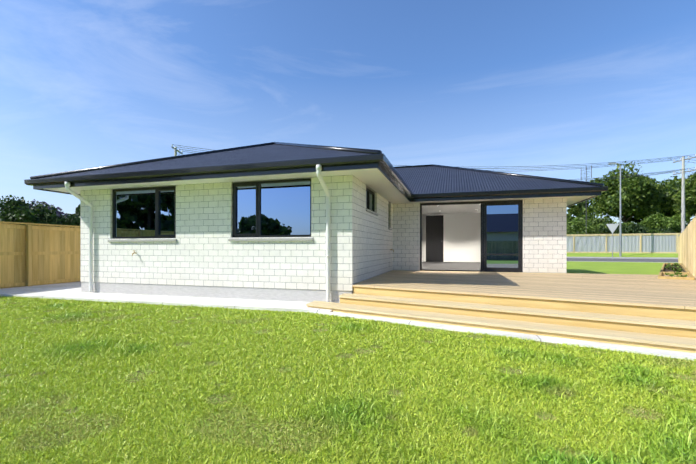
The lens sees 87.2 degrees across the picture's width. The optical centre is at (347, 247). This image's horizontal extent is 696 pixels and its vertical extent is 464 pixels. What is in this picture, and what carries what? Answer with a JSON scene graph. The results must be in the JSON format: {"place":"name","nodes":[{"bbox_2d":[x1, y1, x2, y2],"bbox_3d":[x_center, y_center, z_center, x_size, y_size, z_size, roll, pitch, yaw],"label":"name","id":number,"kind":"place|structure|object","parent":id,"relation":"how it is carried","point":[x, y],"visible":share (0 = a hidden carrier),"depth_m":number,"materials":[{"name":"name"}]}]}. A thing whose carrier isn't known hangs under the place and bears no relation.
{"place":"outdoors","nodes":[
{"label":"outdoors","id":0,"kind":"place"},
{"bbox_2d":[171,144,182,155],"bbox_3d":[-15.091,-3.746,32.019,0.360,10.200,2.300,0,0,-4],"label":"power pole","id":1,"kind":"object","parent":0,"point":[175,150],"visible":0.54,"depth_m":31.94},
{"bbox_2d":[0,253,695,463],"bbox_3d":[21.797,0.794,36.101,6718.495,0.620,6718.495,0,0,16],"label":"terrain","id":2,"kind":"structure","parent":0,"point":[648,268],"depth_m":2.79,"materials":[{"name":"green plant"}]},
{"bbox_2d":[3,199,66,219],"bbox_3d":[-25.266,-1.317,29.481,4.564,5.250,5.538,0,0,16],"label":"tree foliage","id":3,"kind":"object","parent":2,"relation":"on","point":[59,212],"visible":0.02,"depth_m":30.43,"materials":[{"name":"green plant"}]},
{"bbox_2d":[0,195,79,226],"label":"tree foliage","id":4,"kind":"object","parent":2,"relation":"on","point":[14,210],"visible":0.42,"depth_m":25.52,"materials":[{"name":"green plant"}]},
{"bbox_2d":[67,204,79,225],"bbox_3d":[-20.487,-0.835,28.712,5.876,5.525,5.874,0,0,16],"label":"tree foliage","id":5,"kind":"object","parent":2,"relation":"on","point":[76,214],"visible":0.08,"depth_m":28.02,"materials":[{"name":"green plant"}]},
{"bbox_2d":[81,282,352,302],"bbox_3d":[0.855,0.959,13.080,11.576,0.290,12.288,0,0,16],"label":"house foundation","id":6,"kind":"object","parent":2,"relation":"on","point":[302,295],"visible":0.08,"depth_m":7.73,"materials":[{"name":"white concrete"}]},
{"bbox_2d":[80,175,566,290],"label":"brick house walls","id":7,"kind":"structure","parent":6,"relation":"on","point":[202,250],"depth_m":7.91,"materials":[{"name":"white brick"}]},
{"bbox_2d":[65,164,330,301],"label":"downpipes","id":8,"kind":"object","parent":7,"relation":"attached to","point":[318,173],"visible":0.96,"depth_m":6.94,"materials":[{"name":"white plastic"}]},
{"bbox_2d":[108,209,391,241],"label":"window sills","id":9,"kind":"structure","parent":7,"relation":"attached to","point":[229,239],"depth_m":7.58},
{"bbox_2d":[115,181,517,267],"bbox_3d":[-0.118,-0.360,9.046,10.380,1.968,3.004,0,0,-21],"label":"window glass","id":10,"kind":"object","parent":7,"relation":"attached to","point":[285,208],"visible":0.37,"depth_m":8.21,"materials":[{"name":"glass"}]},
{"bbox_2d":[112,179,522,271],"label":"window frames","id":11,"kind":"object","parent":7,"relation":"attached to","point":[484,254],"visible":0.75,"depth_m":8.58,"materials":[{"name":"black metal"}]},
{"bbox_2d":[39,144,597,203],"bbox_3d":[0.853,-2.441,13.074,12.900,1.753,13.600,0,0,16],"label":"roof sheeting","id":12,"kind":"object","parent":7,"relation":"on","point":[425,180],"visible":0.13,"depth_m":9.91,"materials":[{"name":"black metal"}]},
{"bbox_2d":[30,142,603,186],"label":"roof ridge caps","id":13,"kind":"object","parent":12,"relation":"on","point":[366,151],"visible":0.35,"depth_m":9.60,"materials":[{"name":"black metal"}]},
{"bbox_2d":[47,168,595,205],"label":"soffit","id":14,"kind":"structure","parent":7,"relation":"on","point":[378,181],"depth_m":7.82,"materials":[{"name":"white paint"}]},
{"bbox_2d":[24,153,607,206],"bbox_3d":[0.853,-1.452,13.074,13.070,0.215,13.770,0,0,16],"label":"fascia gutter","id":15,"kind":"object","parent":14,"relation":"attached to","point":[382,164],"visible":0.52,"depth_m":7.39,"materials":[{"name":"black metal"}]},
{"bbox_2d":[420,188,550,271],"bbox_3d":[4.841,-0.509,14.301,4.378,2.395,7.478,0,0,16],"label":"interior room","id":16,"kind":"object","parent":7,"relation":"attached to","point":[451,237],"visible":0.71,"depth_m":17.98,"materials":[{"name":"white paint"}]},
{"bbox_2d":[0,282,695,360],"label":"concrete paths","id":17,"kind":"structure","parent":2,"relation":"on","point":[68,291],"depth_m":6.82,"materials":[{"name":"grey concrete"}]},
{"bbox_2d":[0,221,79,288],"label":"fence","id":18,"kind":"object","parent":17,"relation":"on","point":[32,254],"visible":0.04,"depth_m":10.40,"materials":[{"name":"brown wood"}]},
{"bbox_2d":[306,293,695,352],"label":"deck steps","id":19,"kind":"structure","parent":17,"relation":"on","point":[663,334],"depth_m":4.79,"materials":[{"name":"brown wood"}]},
{"bbox_2d":[352,270,695,320],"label":"timber deck","id":20,"kind":"structure","parent":17,"relation":"on","point":[642,295],"depth_m":6.16,"materials":[{"name":"brown wood"}]},
{"bbox_2d":[178,145,695,181],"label":"power lines","id":21,"kind":"object","parent":2,"relation":"on","point":[601,178],"visible":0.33,"depth_m":34.33,"materials":[{"name":"black metal"}]},
{"bbox_2d":[567,205,581,221],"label":"tree","id":22,"kind":"object","parent":2,"relation":"on","point":[573,210],"depth_m":47.34,"materials":[{"name":"green plant"}]},
{"bbox_2d":[567,218,593,233],"bbox_3d":[24.746,-1.287,39.693,4.414,4.093,3.811,0,0,16],"label":"shrub foliage","id":23,"kind":"object","parent":2,"relation":"on","point":[575,224],"visible":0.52,"depth_m":39.28,"materials":[{"name":"green plant"}]},
{"bbox_2d":[577,201,588,219],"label":"tree","id":24,"kind":"object","parent":2,"relation":"on","point":[581,205],"visible":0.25,"depth_m":48.85,"materials":[{"name":"green plant"}]},
{"bbox_2d":[581,166,591,233],"bbox_3d":[24.343,-3.796,37.341,0.280,9.100,1.155,0,0,-21],"label":"utility pole","id":25,"kind":"object","parent":2,"relation":"on","point":[586,200],"visible":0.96,"depth_m":37.31,"materials":[{"name":"grey wood"}]},
{"bbox_2d":[567,225,607,233],"bbox_3d":[25.030,-0.797,38.245,4.392,3.123,4.429,0,0,16],"label":"hedge foliage","id":26,"kind":"object","parent":2,"relation":"on","point":[593,230],"visible":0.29,"depth_m":37.96,"materials":[{"name":"green plant"}]},
{"bbox_2d":[573,214,616,229],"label":"tree","id":27,"kind":"object","parent":2,"relation":"on","point":[594,221],"visible":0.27,"depth_m":40.80,"materials":[{"name":"green plant"}]},
{"bbox_2d":[606,223,618,259],"bbox_3d":[21.328,-0.421,29.465,0.900,3.150,0.069,0,0,24],"label":"give way sign","id":28,"kind":"object","parent":2,"relation":"on","point":[612,227],"visible":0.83,"depth_m":29.45,"materials":[{"name":"silver metal"}]},
{"bbox_2d":[608,162,621,256],"bbox_3d":[23.793,-3.321,32.556,0.964,8.550,0.280,0,0,24],"label":"street light pole","id":29,"kind":"object","parent":2,"relation":"on","point":[620,241],"visible":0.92,"depth_m":32.35,"materials":[{"name":"silver metal"}]},
{"bbox_2d":[597,222,632,233],"bbox_3d":[28.043,-0.999,38.393,3.916,3.518,3.574,0,0,16],"label":"shrub foliage","id":30,"kind":"object","parent":2,"relation":"on","point":[624,224],"visible":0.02,"depth_m":37.77,"materials":[{"name":"green plant"}]},
{"bbox_2d":[567,257,678,262],"bbox_3d":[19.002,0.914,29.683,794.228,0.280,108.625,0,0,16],"label":"road with kerbs","id":31,"kind":"structure","parent":2,"relation":"on","point":[633,259],"depth_m":29.34,"materials":[{"name":"asphalt"}]},
{"bbox_2d":[567,233,680,252],"bbox_3d":[19.024,-0.419,37.325,62.060,1.845,0.130,0,0,24],"label":"corrugated iron fence","id":32,"kind":"object","parent":2,"relation":"on","point":[633,243],"visible":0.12,"depth_m":34.26,"materials":[{"name":"metal"}]},
{"bbox_2d":[599,223,648,233],"bbox_3d":[28.061,-0.913,36.858,4.606,3.348,3.910,0,0,16],"label":"hedge foliage","id":33,"kind":"object","parent":2,"relation":"on","point":[635,228],"visible":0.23,"depth_m":35.99,"materials":[{"name":"green plant"}]},
{"bbox_2d":[582,162,676,222],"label":"tree","id":34,"kind":"object","parent":2,"relation":"on","point":[646,195],"depth_m":41.84,"materials":[{"name":"green plant"}]},
{"bbox_2d":[638,215,686,232],"bbox_3d":[31.298,-1.279,37.016,4.468,4.085,3.970,0,0,16],"label":"shrub foliage","id":35,"kind":"object","parent":2,"relation":"on","point":[654,221],"visible":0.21,"depth_m":36.05,"materials":[{"name":"green plant"}]},
{"bbox_2d":[648,225,678,232],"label":"hedge foliage","id":36,"kind":"object","parent":2,"relation":"on","point":[666,230],"visible":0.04,"depth_m":35.45,"materials":[{"name":"green plant"}]},
{"bbox_2d":[641,212,690,221],"bbox_3d":[34.336,-1.573,40.073,4.917,4.669,4.937,0,0,16],"label":"shrub foliage","id":37,"kind":"object","parent":2,"relation":"on","point":[676,217],"depth_m":39.10,"materials":[{"name":"green plant"}]},
{"bbox_2d":[660,263,689,272],"bbox_3d":[11.224,0.871,12.596,0.600,0.466,7.400,0,0,41],"label":"planter bed","id":38,"kind":"object","parent":2,"relation":"on","point":[684,269],"visible":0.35,"depth_m":11.96,"materials":[{"name":"brown wood"}]},
{"bbox_2d":[664,263,682,271],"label":"planter seedlings","id":39,"kind":"object","parent":38,"relation":"in","point":[668,265],"visible":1,"depth_m":12.32,"materials":[{"name":"green plant"}]},
{"bbox_2d":[658,272,693,279],"bbox_3d":[7.919,0.871,8.844,0.600,0.466,2.000,0,0,41],"label":"planter bed","id":40,"kind":"object","parent":2,"relation":"on","point":[690,277],"visible":0.27,"depth_m":8.22,"materials":[{"name":"brown wood"}]},
{"bbox_2d":[665,271,687,276],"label":"planter bed seedlings","id":41,"kind":"object","parent":40,"relation":"in","point":[677,273],"visible":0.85,"depth_m":8.62,"materials":[{"name":"green plant"}]},
{"bbox_2d":[660,172,695,216],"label":"tree","id":42,"kind":"object","parent":2,"relation":"on","point":[675,180],"visible":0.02,"depth_m":49.45,"materials":[{"name":"green plant"}]},
{"bbox_2d":[673,154,695,232],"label":"power pole","id":43,"kind":"object","parent":2,"relation":"on","point":[683,172],"visible":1,"depth_m":35.06,"materials":[{"name":"grey concrete"}]},
{"bbox_2d":[678,216,695,276],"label":"fence","id":44,"kind":"object","parent":2,"relation":"on","point":[687,247],"visible":0.69,"depth_m":11.34,"materials":[{"name":"brown wood"}]},
{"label":"tree trunk","id":45,"kind":"object","parent":2,"relation":"on","visible":0},
{"bbox_2d":[618,182,685,223],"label":"tree foliage","id":46,"kind":"object","parent":45,"relation":"on","point":[633,219],"visible":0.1,"depth_m":44.91,"materials":[{"name":"green plant"}]},
{"bbox_2d":[669,173,695,216],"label":"foliage","id":47,"kind":"object","parent":45,"relation":"on","point":[690,195],"visible":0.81,"depth_m":39.00,"materials":[{"name":"green plant"}]},
{"bbox_2d":[0,0,695,223],"label":"sky","id":48,"kind":"structure","parent":0,"point":[84,84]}
]}

